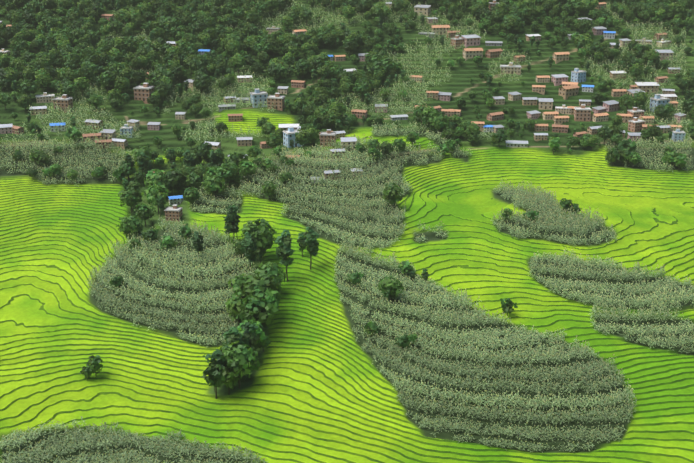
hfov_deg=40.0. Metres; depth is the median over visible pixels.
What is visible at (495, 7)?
tree
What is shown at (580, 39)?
tree
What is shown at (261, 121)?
tree
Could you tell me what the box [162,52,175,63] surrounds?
tree
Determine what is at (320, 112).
tree
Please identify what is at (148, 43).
tree
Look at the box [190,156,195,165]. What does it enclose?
tree
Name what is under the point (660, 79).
house
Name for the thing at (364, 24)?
tree
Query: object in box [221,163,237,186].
tree
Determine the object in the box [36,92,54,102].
house
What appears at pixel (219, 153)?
tree
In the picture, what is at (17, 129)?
house
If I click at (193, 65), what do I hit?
tree
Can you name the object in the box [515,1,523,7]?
tree
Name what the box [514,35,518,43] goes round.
tree
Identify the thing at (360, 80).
tree
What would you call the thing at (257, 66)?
tree
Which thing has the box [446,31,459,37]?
house
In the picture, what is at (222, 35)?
tree
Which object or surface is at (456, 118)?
tree
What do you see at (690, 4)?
tree
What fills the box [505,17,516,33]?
tree
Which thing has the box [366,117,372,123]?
tree
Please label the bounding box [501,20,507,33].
tree
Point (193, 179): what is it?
tree
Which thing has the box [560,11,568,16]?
tree
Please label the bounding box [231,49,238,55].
tree
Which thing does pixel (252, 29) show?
tree
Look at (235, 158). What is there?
tree
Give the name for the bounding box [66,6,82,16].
tree
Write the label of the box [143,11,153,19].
tree
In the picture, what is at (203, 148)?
tree
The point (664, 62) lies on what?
tree
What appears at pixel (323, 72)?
tree
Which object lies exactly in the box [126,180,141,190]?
tree
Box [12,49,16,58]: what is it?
tree
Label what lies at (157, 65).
tree
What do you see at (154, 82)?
tree
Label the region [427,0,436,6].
tree
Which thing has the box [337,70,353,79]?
tree
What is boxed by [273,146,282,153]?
tree
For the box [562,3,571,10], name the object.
tree
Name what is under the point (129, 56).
tree
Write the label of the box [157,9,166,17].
tree
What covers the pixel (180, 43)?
tree
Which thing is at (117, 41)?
tree
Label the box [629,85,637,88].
house
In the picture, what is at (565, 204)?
tree
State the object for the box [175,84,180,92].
tree
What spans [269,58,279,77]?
tree
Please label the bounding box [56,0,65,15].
tree
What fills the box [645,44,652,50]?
tree
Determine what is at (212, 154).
tree
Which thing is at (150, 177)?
tree
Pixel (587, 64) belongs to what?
tree
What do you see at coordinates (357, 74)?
tree
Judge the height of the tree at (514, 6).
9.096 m
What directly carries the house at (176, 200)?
on the terrain
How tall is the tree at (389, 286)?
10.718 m
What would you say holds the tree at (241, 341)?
on the terrain
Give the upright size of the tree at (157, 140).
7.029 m
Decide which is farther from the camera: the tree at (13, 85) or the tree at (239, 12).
the tree at (239, 12)
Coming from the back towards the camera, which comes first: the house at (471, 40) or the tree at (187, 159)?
the house at (471, 40)
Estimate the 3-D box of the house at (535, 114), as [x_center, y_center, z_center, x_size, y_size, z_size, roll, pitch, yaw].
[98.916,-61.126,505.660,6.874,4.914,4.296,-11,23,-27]
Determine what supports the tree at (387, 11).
on the terrain
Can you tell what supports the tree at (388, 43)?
on the terrain
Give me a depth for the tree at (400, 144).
450.90 m
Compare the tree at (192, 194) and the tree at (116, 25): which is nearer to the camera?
the tree at (192, 194)
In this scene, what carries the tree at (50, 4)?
on the terrain
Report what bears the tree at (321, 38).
on the terrain
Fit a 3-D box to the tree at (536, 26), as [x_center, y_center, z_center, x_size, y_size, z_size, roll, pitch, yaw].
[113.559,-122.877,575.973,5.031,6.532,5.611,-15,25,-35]
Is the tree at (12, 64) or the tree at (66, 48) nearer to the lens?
the tree at (12, 64)
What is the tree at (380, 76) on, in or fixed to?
on the terrain
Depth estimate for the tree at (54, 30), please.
560.64 m
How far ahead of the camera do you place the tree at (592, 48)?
547.17 m
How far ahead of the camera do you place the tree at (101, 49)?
538.92 m
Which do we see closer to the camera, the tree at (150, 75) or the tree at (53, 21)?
the tree at (150, 75)
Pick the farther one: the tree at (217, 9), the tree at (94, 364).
the tree at (217, 9)
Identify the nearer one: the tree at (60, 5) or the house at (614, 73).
the house at (614, 73)
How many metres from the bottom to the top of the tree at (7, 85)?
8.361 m
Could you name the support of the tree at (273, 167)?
on the terrain
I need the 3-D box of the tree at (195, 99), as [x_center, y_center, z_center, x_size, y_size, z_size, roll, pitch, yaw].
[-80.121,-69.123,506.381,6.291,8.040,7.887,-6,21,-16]
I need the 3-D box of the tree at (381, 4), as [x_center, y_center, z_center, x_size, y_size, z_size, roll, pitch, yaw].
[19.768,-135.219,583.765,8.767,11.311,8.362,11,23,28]
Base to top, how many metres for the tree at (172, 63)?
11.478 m
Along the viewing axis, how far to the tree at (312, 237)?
358.35 m
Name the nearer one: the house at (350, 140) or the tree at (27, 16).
the house at (350, 140)
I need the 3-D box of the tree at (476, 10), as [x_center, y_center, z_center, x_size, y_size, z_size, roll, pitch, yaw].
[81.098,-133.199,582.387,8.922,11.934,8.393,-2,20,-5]
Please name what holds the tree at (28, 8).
on the terrain
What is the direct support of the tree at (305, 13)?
on the terrain
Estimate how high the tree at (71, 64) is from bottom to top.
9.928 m
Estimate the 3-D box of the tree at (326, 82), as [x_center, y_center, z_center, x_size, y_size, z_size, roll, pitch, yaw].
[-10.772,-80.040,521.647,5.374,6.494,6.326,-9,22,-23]
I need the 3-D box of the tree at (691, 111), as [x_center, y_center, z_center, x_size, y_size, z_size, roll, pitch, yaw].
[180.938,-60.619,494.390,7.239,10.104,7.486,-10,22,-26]
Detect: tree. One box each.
[0,9,6,15]
[0,38,5,47]
[0,54,10,65]
[0,67,8,82]
[0,76,4,91]
[0,92,12,109]
[2,26,19,39]
[2,67,17,87]
[3,0,12,5]
[4,69,17,82]
[4,79,10,92]
[5,2,15,11]
[5,12,11,24]
[10,11,22,23]
[10,40,17,56]
[10,58,17,68]
[10,91,19,99]
[11,39,28,53]
[11,80,17,90]
[11,112,18,119]
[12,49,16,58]
[12,150,23,160]
[13,0,28,9]
[13,31,26,41]
[14,59,26,70]
[16,94,31,112]
[17,71,24,80]
[17,79,39,95]
[19,48,28,56]
[20,23,34,31]
[20,51,34,61]
[21,4,35,12]
[21,11,33,23]
[22,28,32,40]
[23,69,35,81]
[25,122,34,129]
[26,168,37,176]
[28,0,39,10]
[29,30,40,39]
[29,149,44,164]
[30,40,39,51]
[31,63,43,70]
[35,12,45,22]
[35,34,45,42]
[35,52,53,64]
[35,68,49,78]
[35,74,48,92]
[35,124,40,137]
[36,25,44,32]
[36,58,48,67]
[37,39,42,51]
[37,153,49,165]
[40,0,49,8]
[40,15,48,22]
[42,16,58,26]
[42,66,56,77]
[42,168,54,176]
[43,9,52,15]
[44,0,55,9]
[44,35,55,43]
[44,42,50,52]
[44,76,52,86]
[48,49,59,67]
[49,164,62,178]
[50,27,62,33]
[50,79,60,92]
[51,31,69,43]
[51,57,64,67]
[53,146,61,156]
[55,21,62,28]
[55,34,68,46]
[55,82,59,96]
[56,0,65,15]
[56,7,65,15]
[56,39,70,49]
[56,49,68,60]
[57,16,66,27]
[57,67,70,80]
[57,78,73,95]
[58,81,76,96]
[60,27,72,35]
[60,52,69,62]
[61,0,72,9]
[62,45,74,53]
[62,60,77,69]
[64,69,76,81]
[65,126,81,140]
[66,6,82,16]
[66,11,79,23]
[66,52,82,64]
[67,169,77,180]
[70,19,84,27]
[70,27,86,38]
[70,117,75,126]
[71,47,82,65]
[73,39,79,44]
[74,77,89,96]
[74,144,84,151]
[75,44,85,49]
[77,0,88,15]
[77,56,93,67]
[77,66,96,81]
[79,60,98,75]
[80,47,97,57]
[80,366,92,379]
[81,22,93,31]
[82,34,91,43]
[83,7,92,16]
[83,41,91,46]
[84,30,96,42]
[86,16,95,24]
[86,94,103,111]
[86,355,103,376]
[87,29,96,40]
[88,11,98,23]
[89,4,100,14]
[89,53,99,64]
[89,74,97,83]
[91,167,103,180]
[96,45,109,54]
[96,80,100,91]
[97,39,106,46]
[97,71,115,90]
[98,18,107,24]
[98,52,109,66]
[98,66,103,74]
[100,25,109,39]
[100,165,109,174]
[101,0,110,8]
[104,44,111,53]
[104,54,116,65]
[105,39,118,49]
[105,61,124,73]
[106,69,120,88]
[107,47,122,60]
[108,20,123,33]
[108,88,121,99]
[109,98,122,111]
[109,275,124,291]
[112,169,124,181]
[113,37,122,50]
[114,0,126,8]
[114,76,129,96]
[115,9,127,22]
[116,214,142,235]
[117,187,141,212]
[118,41,127,52]
[119,67,133,79]
[119,161,136,179]
[120,10,130,22]
[121,36,134,52]
[121,93,126,102]
[122,25,132,35]
[122,178,127,189]
[123,52,134,68]
[123,153,133,168]
[126,0,140,7]
[126,22,134,30]
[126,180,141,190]
[127,10,141,20]
[127,43,135,52]
[129,239,140,249]
[130,56,141,68]
[130,70,147,83]
[131,146,151,169]
[133,36,144,47]
[133,171,146,182]
[134,203,155,225]
[135,17,146,31]
[136,152,145,172]
[137,1,151,14]
[137,40,153,48]
[138,44,153,55]
[138,55,147,70]
[140,22,153,34]
[140,106,148,112]
[141,184,168,213]
[142,228,159,244]
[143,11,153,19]
[143,154,148,172]
[144,169,166,187]
[145,50,160,68]
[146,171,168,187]
[147,72,153,80]
[147,95,159,105]
[147,160,153,170]
[149,31,154,43]
[150,76,161,88]
[151,0,163,10]
[151,59,160,66]
[151,91,159,105]
[151,150,158,162]
[152,20,159,27]
[152,26,164,37]
[152,68,173,79]
[153,42,160,51]
[153,136,162,144]
[154,15,167,34]
[154,63,163,68]
[154,81,172,100]
[154,88,166,102]
[154,156,164,168]
[155,6,166,14]
[155,37,164,44]
[155,194,163,213]
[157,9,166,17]
[158,42,172,54]
[158,235,177,248]
[159,76,172,88]
[161,3,171,10]
[161,168,182,194]
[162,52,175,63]
[163,16,177,25]
[163,148,175,159]
[164,21,175,36]
[164,25,168,35]
[166,45,179,55]
[166,149,176,163]
[167,59,180,67]
[168,26,176,37]
[169,55,181,63]
[169,65,182,78]
[171,124,182,133]
[173,17,181,26]
[175,31,184,39]
[175,39,187,50]
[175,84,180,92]
[175,147,184,160]
[176,9,186,17]
[178,225,192,239]
[179,15,189,26]
[179,42,196,54]
[179,65,186,81]
[179,165,191,180]
[180,50,188,64]
[181,99,190,113]
[182,3,190,11]
[182,32,194,41]
[182,74,189,79]
[183,26,191,33]
[183,54,196,73]
[183,150,191,166]
[183,187,200,206]
[184,80,188,90]
[185,137,196,148]
[185,171,200,187]
[186,49,196,55]
[186,58,204,70]
[187,34,197,43]
[188,3,195,11]
[189,12,199,22]
[190,94,201,104]
[190,104,199,117]
[190,153,203,163]
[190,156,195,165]
[191,27,195,35]
[191,71,209,91]
[191,231,203,256]
[192,20,199,33]
[194,78,207,93]
[194,141,211,164]
[194,166,205,178]
[195,21,210,32]
[195,54,207,65]
[196,3,208,11]
[198,32,204,47]
[200,107,211,116]
[201,27,215,46]
[201,33,212,48]
[201,52,212,64]
[201,175,225,199]
[202,349,225,398]
[204,17,215,26]
[204,162,220,170]
[204,166,222,178]
[205,56,213,64]
[206,0,217,5]
[206,2,214,9]
[207,63,215,73]
[207,148,224,165]
[209,6,220,13]
[209,9,217,17]
[209,150,216,164]
[213,57,224,66]
[214,26,225,36]
[214,69,219,78]
[214,163,237,186]
[214,358,242,394]
[215,122,227,131]
[216,62,227,76]
[216,340,259,388]
[217,17,227,25]
[217,48,223,53]
[217,79,225,92]
[219,32,227,38]
[220,4,232,15]
[220,38,227,51]
[221,2,237,13]
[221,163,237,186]
[222,326,240,347]
[223,0,235,4]
[223,14,231,23]
[223,77,232,88]
[223,152,248,173]
[223,205,240,240]
[224,221,231,241]
[225,27,232,33]
[225,42,236,56]
[225,73,235,81]
[225,292,247,324]
[226,34,241,43]
[227,17,231,27]
[227,39,239,52]
[228,274,253,297]
[229,59,236,70]
[231,0,243,6]
[231,6,246,18]
[231,17,239,25]
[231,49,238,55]
[232,53,245,73]
[232,238,244,257]
[233,30,245,42]
[234,174,244,185]
[236,332,247,347]
[237,20,246,27]
[237,319,265,342]
[237,328,259,351]
[238,161,257,180]
[239,43,248,50]
[239,50,246,56]
[240,295,277,327]
[241,218,277,260]
[241,232,256,273]
[241,322,262,355]
[242,3,250,10]
[243,22,254,35]
[244,10,255,19]
[244,272,282,300]
[245,12,261,23]
[245,24,258,34]
[246,35,258,54]
[246,56,254,65]
[247,145,262,157]
[250,42,259,55]
[250,62,263,75]
[252,157,261,165]
[253,1,269,17]
[253,287,278,323]
[254,261,286,283]
[255,41,271,52]
[255,246,265,256]
[256,33,271,43]
[256,116,269,127]
[258,51,269,65]
[258,158,272,172]
[258,250,262,259]
[258,335,270,351]
[261,121,275,134]
[261,181,277,199]
[263,63,280,79]
[265,0,278,8]
[266,87,275,94]
[266,131,282,148]
[267,38,279,49]
[268,45,277,56]
[268,163,279,175]
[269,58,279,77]
[269,80,275,85]
[271,31,279,39]
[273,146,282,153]
[274,128,283,137]
[275,0,283,11]
[275,63,287,79]
[275,229,294,281]
[276,30,284,35]
[276,35,288,46]
[278,172,293,186]
[279,156,287,163]
[280,47,287,52]
[282,16,293,31]
[282,52,295,66]
[284,99,290,114]
[285,0,293,5]
[285,40,299,50]
[285,159,294,168]
[286,33,295,41]
[287,11,298,22]
[288,46,299,55]
[290,106,298,113]
[291,5,300,14]
[291,59,309,74]
[293,69,302,75]
[294,32,309,43]
[294,59,312,78]
[294,97,306,108]
[295,129,310,149]
[297,232,306,256]
[298,116,306,124]
[298,123,317,143]
[300,7,312,25]
[302,42,310,52]
[302,103,313,116]
[303,151,311,160]
[303,227,319,269]
[304,104,318,114]
[305,85,314,94]
[306,28,318,35]
[306,37,317,44]
[306,115,314,122]
[306,127,319,147]
[307,55,315,63]
[308,0,314,7]
[310,43,318,51]
[310,56,324,69]
[311,69,316,83]
[312,35,319,44]
[313,93,328,106]
[314,106,327,122]
[315,86,330,99]
[316,26,331,44]
[316,31,328,47]
[316,52,329,60]
[317,65,330,77]
[318,79,323,85]
[321,103,328,109]
[322,0,330,10]
[322,79,330,87]
[322,114,330,128]
[323,33,334,46]
[324,60,333,69]
[326,106,338,125]
[327,23,334,29]
[328,113,338,129]
[329,28,340,45]
[329,65,345,81]
[329,87,342,98]
[329,101,343,113]
[331,78,336,88]
[331,111,340,124]
[332,0,341,7]
[335,119,342,130]
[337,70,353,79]
[339,76,350,84]
[340,28,353,38]
[340,82,350,93]
[342,5,355,22]
[343,40,359,53]
[344,117,351,133]
[346,0,357,6]
[346,32,360,43]
[347,271,363,286]
[348,114,357,122]
[350,54,356,61]
[351,69,364,80]
[352,81,370,100]
[354,77,371,96]
[355,0,367,16]
[355,144,366,155]
[358,35,362,45]
[359,0,373,9]
[361,21,371,30]
[363,11,370,19]
[363,93,370,104]
[364,39,372,51]
[364,51,376,64]
[364,320,379,335]
[365,26,372,34]
[366,62,385,75]
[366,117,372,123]
[366,139,379,148]
[367,54,384,66]
[368,148,382,160]
[370,5,382,16]
[371,79,379,88]
[373,1,384,7]
[373,36,380,43]
[373,69,384,79]
[373,116,383,126]
[374,29,382,35]
[374,44,381,50]
[378,50,387,56]
[378,58,395,75]
[378,142,393,158]
[378,276,403,302]
[380,88,389,101]
[381,5,391,20]
[382,22,389,28]
[382,182,402,209]
[384,79,389,88]
[386,27,395,35]
[386,40,390,49]
[391,0,402,15]
[392,138,405,154]
[393,62,402,73]
[394,334,412,350]
[396,43,404,49]
[398,90,407,101]
[398,261,413,275]
[400,70,405,79]
[401,0,408,10]
[402,14,408,22]
[406,132,418,146]
[408,21,416,28]
[408,41,415,48]
[408,333,417,343]
[409,11,417,20]
[409,271,415,281]
[412,115,420,122]
[413,104,428,124]
[420,15,424,25]
[420,106,439,129]
[421,269,429,280]
[424,37,431,44]
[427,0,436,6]
[430,114,448,134]
[437,144,449,155]
[438,6,445,12]
[440,35,443,45]
[441,127,455,140]
[443,0,457,10]
[445,140,456,151]
[446,13,455,22]
[446,60,454,66]
[448,4,458,15]
[449,122,454,130]
[450,114,462,126]
[454,127,464,135]
[455,10,462,23]
[456,57,464,63]
[456,97,465,109]
[459,121,471,130]
[462,0,471,11]
[465,18,473,28]
[466,122,479,135]
[467,91,477,98]
[467,133,478,145]
[473,4,486,21]
[473,55,482,66]
[476,0,489,7]
[476,113,481,118]
[478,22,485,30]
[479,8,491,16]
[482,92,492,100]
[484,15,493,21]
[484,20,490,30]
[484,73,492,80]
[486,75,491,91]
[486,98,495,106]
[487,26,493,34]
[491,5,501,21]
[491,128,507,143]
[492,8,503,21]
[492,87,499,95]
[494,23,501,33]
[496,2,506,10]
[500,298,517,314]
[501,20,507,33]
[502,208,512,219]
[503,14,521,32]
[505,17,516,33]
[505,106,513,113]
[505,119,516,128]
[507,128,515,137]
[508,0,515,7]
[508,9,520,17]
[509,4,520,10]
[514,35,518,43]
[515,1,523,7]
[515,122,519,132]
[516,39,522,48]
[519,6,530,19]
[522,0,534,7]
[523,210,538,221]
[525,118,536,130]
[526,15,533,24]
[527,6,536,16]
[530,23,538,30]
[530,36,535,45]
[533,5,544,16]
[535,0,546,5]
[541,0,553,13]
[542,18,551,28]
[544,32,550,37]
[547,56,553,68]
[548,38,556,45]
[548,137,560,153]
[549,9,556,18]
[552,4,559,15]
[553,27,559,35]
[554,21,559,26]
[558,28,568,40]
[559,198,572,214]
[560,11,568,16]
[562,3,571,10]
[564,16,572,25]
[567,0,578,10]
[567,135,579,145]
[569,203,581,212]
[571,33,578,43]
[573,1,583,15]
[574,34,585,46]
[575,18,587,33]
[577,48,586,58]
[578,58,585,67]
[579,18,593,30]
[579,139,587,149]
[580,0,591,13]
[580,134,590,147]
[581,32,591,40]
[583,37,593,46]
[585,61,589,70]
[587,42,603,58]
[587,135,598,146]
[588,10,596,18]
[591,0,598,9]
[591,92,603,102]
[594,51,603,63]
[595,17,604,24]
[596,124,611,144]
[597,83,605,88]
[598,80,607,86]
[599,10,611,16]
[602,47,614,58]
[603,41,610,48]
[605,148,620,163]
[607,79,614,86]
[608,125,623,137]
[609,3,617,15]
[610,133,622,144]
[611,48,620,57]
[612,114,621,125]
[613,19,619,24]
[614,42,619,49]
[614,138,636,151]
[616,149,631,166]
[617,5,627,17]
[618,9,623,17]
[618,94,636,113]
[620,28,626,35]
[620,61,625,69]
[621,50,633,68]
[623,9,633,21]
[626,56,639,66]
[628,1,645,17]
[628,40,638,49]
[628,152,641,167]
[629,63,643,80]
[632,44,642,50]
[633,50,641,58]
[633,91,647,105]
[638,10,649,23]
[638,58,645,64]
[640,129,652,139]
[641,3,650,19]
[644,49,659,61]
[645,0,658,6]
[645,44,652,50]
[647,124,660,140]
[648,7,655,16]
[654,2,668,13]
[654,56,659,68]
[654,104,669,121]
[654,135,663,143]
[655,8,665,23]
[660,22,670,28]
[660,59,670,68]
[661,157,670,167]
[662,147,673,154]
[664,103,675,117]
[664,151,678,164]
[669,19,676,26]
[671,1,685,14]
[672,26,681,35]
[673,36,683,43]
[674,73,683,79]
[674,78,686,87]
[674,153,687,170]
[680,0,688,8]
[680,10,687,18]
[680,81,687,95]
[682,97,693,117]
[684,47,691,53]
[684,76,693,90]
[684,90,691,99]
[685,17,693,24]
[685,24,690,33]
[685,69,693,75]
[686,0,693,9]
[688,126,693,138]
[689,106,693,117]
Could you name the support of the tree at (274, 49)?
on the terrain
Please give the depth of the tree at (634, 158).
449.37 m
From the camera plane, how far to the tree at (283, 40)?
555.45 m
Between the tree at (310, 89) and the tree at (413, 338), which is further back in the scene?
the tree at (310, 89)
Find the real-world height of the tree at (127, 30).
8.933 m
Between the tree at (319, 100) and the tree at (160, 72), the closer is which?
the tree at (319, 100)
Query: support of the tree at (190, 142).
on the terrain
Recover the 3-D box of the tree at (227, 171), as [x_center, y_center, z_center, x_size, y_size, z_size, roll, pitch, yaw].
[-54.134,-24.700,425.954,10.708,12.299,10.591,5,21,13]
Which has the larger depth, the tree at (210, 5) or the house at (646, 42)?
the tree at (210, 5)
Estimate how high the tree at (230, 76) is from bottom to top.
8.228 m
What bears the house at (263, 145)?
on the terrain
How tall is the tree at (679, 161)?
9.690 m
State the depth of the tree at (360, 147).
446.27 m
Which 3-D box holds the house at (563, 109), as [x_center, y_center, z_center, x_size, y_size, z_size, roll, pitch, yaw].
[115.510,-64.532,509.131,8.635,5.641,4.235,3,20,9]
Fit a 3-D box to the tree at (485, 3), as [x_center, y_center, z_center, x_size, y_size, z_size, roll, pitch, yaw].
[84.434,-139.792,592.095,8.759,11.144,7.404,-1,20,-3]
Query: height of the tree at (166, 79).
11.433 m
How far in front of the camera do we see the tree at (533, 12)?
583.68 m
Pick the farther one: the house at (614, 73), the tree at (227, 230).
the house at (614, 73)
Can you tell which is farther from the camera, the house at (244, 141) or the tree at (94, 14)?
the tree at (94, 14)
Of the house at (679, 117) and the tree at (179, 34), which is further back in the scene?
the tree at (179, 34)
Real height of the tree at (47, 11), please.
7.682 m
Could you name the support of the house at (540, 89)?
on the terrain
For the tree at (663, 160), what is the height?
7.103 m
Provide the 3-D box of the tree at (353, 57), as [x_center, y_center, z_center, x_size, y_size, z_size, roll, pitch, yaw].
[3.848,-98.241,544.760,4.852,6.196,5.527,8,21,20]
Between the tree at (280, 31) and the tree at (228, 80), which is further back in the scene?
the tree at (280, 31)
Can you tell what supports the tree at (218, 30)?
on the terrain
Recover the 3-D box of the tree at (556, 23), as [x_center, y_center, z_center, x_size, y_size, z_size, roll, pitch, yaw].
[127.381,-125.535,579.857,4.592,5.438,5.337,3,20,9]
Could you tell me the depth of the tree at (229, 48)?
548.66 m
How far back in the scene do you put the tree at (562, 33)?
566.87 m
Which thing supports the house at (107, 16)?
on the terrain
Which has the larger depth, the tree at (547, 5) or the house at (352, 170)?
the tree at (547, 5)
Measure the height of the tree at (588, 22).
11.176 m
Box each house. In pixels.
[0,49,9,54]
[0,124,12,133]
[12,125,23,134]
[30,106,46,114]
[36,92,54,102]
[49,122,64,131]
[53,94,72,112]
[82,133,100,142]
[84,119,102,129]
[95,139,111,148]
[99,129,115,139]
[100,14,114,20]
[112,138,127,149]
[120,124,132,137]
[126,119,139,130]
[133,83,153,103]
[147,122,160,129]
[164,204,182,220]
[166,41,176,46]
[168,195,183,204]
[175,112,185,118]
[184,79,195,90]
[198,49,210,55]
[205,141,220,149]
[218,104,235,111]
[223,96,235,102]
[228,113,242,121]
[233,98,250,102]
[236,137,252,145]
[237,75,252,82]
[250,88,267,107]
[260,141,271,148]
[266,26,279,33]
[267,93,284,110]
[277,86,288,94]
[279,124,298,129]
[282,126,303,147]
[286,155,299,162]
[291,80,304,87]
[292,29,306,35]
[310,176,325,182]
[320,129,335,147]
[324,170,339,178]
[330,148,344,157]
[334,55,344,61]
[334,131,345,138]
[340,137,356,149]
[351,109,367,118]
[351,168,362,176]
[358,53,367,60]
[375,104,387,112]
[390,114,408,119]
[410,75,422,82]
[414,5,430,15]
[419,32,434,37]
[426,17,437,23]
[426,91,438,99]
[430,106,441,111]
[431,25,449,34]
[438,92,451,100]
[441,109,454,116]
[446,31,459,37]
[450,35,463,48]
[454,109,460,116]
[461,34,480,47]
[462,48,483,60]
[471,121,484,131]
[483,125,493,131]
[485,41,502,45]
[485,48,502,57]
[487,111,503,120]
[488,0,498,10]
[492,125,503,132]
[493,96,504,104]
[500,62,520,74]
[506,140,527,147]
[508,91,520,100]
[513,55,525,63]
[522,97,537,104]
[526,34,540,40]
[527,110,540,119]
[532,85,545,94]
[534,124,548,130]
[534,133,547,140]
[536,75,549,82]
[538,98,553,109]
[542,111,558,119]
[551,74,567,85]
[552,52,569,63]
[552,124,568,132]
[553,116,568,124]
[555,105,571,114]
[558,85,579,99]
[562,82,577,85]
[567,106,575,114]
[571,68,585,82]
[573,131,586,138]
[574,104,590,120]
[579,99,591,105]
[582,85,593,91]
[587,126,603,134]
[590,112,608,121]
[592,26,606,34]
[592,106,605,113]
[596,2,606,9]
[603,31,615,38]
[603,100,619,111]
[610,71,625,79]
[611,89,626,96]
[617,113,632,122]
[619,38,630,46]
[627,89,644,96]
[627,107,644,119]
[627,132,641,141]
[628,117,645,131]
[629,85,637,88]
[635,38,651,44]
[635,82,659,93]
[639,116,654,122]
[641,124,658,129]
[649,94,670,111]
[654,33,666,39]
[654,76,667,83]
[655,50,673,59]
[656,39,670,47]
[659,125,670,132]
[660,94,677,100]
[662,89,674,93]
[668,67,679,73]
[669,101,677,108]
[670,125,681,130]
[672,129,685,141]
[674,112,686,123]
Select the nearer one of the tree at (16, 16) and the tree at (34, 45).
the tree at (34, 45)
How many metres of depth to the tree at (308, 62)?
530.10 m
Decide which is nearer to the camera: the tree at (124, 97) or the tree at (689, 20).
the tree at (124, 97)
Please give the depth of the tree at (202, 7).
592.14 m
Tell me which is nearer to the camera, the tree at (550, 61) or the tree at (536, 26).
the tree at (550, 61)
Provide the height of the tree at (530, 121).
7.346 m
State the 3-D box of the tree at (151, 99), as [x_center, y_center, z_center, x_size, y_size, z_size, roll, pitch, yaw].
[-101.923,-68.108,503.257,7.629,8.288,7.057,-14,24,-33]
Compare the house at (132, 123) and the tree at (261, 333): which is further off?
the house at (132, 123)
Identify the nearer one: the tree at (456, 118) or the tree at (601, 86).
the tree at (456, 118)
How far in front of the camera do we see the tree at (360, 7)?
581.92 m
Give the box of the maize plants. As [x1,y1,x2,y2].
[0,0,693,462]
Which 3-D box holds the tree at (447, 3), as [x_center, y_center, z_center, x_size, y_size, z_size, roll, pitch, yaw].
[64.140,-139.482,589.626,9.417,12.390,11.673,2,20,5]
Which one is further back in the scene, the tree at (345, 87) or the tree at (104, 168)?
the tree at (345, 87)
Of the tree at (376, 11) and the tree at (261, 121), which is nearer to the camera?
the tree at (261, 121)
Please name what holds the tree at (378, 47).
on the terrain
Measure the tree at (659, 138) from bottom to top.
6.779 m
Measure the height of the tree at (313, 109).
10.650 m
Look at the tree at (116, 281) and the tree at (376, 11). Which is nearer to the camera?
the tree at (116, 281)
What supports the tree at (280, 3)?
on the terrain
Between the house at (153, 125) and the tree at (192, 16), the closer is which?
the house at (153, 125)
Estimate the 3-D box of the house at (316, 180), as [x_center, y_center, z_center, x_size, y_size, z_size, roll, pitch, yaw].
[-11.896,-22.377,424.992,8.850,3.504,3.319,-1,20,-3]
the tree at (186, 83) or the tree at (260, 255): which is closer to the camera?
the tree at (260, 255)
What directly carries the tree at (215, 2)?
on the terrain
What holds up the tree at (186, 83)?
on the terrain
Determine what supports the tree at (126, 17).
on the terrain
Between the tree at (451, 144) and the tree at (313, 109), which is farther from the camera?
the tree at (313, 109)
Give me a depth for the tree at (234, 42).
550.25 m
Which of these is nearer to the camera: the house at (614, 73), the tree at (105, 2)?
the house at (614, 73)
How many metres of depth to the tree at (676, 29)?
572.21 m
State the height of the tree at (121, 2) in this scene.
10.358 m
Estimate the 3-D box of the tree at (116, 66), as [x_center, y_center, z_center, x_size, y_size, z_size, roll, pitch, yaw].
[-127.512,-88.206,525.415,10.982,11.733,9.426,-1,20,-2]
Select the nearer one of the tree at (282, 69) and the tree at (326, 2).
the tree at (282, 69)
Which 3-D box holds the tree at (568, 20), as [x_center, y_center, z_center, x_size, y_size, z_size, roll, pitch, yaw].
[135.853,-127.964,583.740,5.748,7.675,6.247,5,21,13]
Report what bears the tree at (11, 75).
on the terrain
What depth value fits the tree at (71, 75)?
513.79 m
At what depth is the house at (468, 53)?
548.33 m
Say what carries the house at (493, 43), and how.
on the terrain
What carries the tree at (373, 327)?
on the terrain
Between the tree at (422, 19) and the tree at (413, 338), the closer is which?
the tree at (413, 338)
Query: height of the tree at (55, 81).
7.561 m
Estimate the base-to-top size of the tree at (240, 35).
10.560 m
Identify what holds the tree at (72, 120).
on the terrain
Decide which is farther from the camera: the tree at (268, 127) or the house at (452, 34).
the house at (452, 34)
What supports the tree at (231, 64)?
on the terrain
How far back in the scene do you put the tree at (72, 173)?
442.90 m
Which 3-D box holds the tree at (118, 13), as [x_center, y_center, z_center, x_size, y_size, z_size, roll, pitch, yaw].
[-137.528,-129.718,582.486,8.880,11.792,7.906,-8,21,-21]
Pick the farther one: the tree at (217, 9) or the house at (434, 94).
the tree at (217, 9)
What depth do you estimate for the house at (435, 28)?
569.56 m
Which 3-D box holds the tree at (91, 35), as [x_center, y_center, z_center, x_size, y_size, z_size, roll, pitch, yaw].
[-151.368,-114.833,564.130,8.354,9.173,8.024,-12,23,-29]
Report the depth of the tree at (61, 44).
546.35 m
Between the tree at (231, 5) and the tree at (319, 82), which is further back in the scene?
the tree at (231, 5)
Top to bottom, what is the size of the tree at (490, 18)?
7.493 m
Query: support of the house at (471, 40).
on the terrain
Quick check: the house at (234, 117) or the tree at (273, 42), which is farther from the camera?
the tree at (273, 42)
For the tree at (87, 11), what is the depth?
586.48 m
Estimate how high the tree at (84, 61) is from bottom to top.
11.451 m
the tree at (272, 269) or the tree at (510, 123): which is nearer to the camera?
the tree at (272, 269)
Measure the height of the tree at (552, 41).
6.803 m
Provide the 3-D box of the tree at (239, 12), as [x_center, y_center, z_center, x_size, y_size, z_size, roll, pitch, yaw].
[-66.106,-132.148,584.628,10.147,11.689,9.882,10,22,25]
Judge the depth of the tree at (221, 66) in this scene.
532.11 m
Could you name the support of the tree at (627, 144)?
on the terrain
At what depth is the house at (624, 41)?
566.64 m
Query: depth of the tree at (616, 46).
552.39 m
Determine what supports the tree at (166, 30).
on the terrain
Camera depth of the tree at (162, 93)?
507.77 m
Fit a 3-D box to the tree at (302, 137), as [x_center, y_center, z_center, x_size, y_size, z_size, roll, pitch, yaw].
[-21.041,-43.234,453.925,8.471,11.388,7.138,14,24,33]
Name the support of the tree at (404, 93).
on the terrain
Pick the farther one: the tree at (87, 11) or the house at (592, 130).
the tree at (87, 11)
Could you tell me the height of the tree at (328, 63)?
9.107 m
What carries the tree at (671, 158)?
on the terrain
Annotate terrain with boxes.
[0,0,693,462]

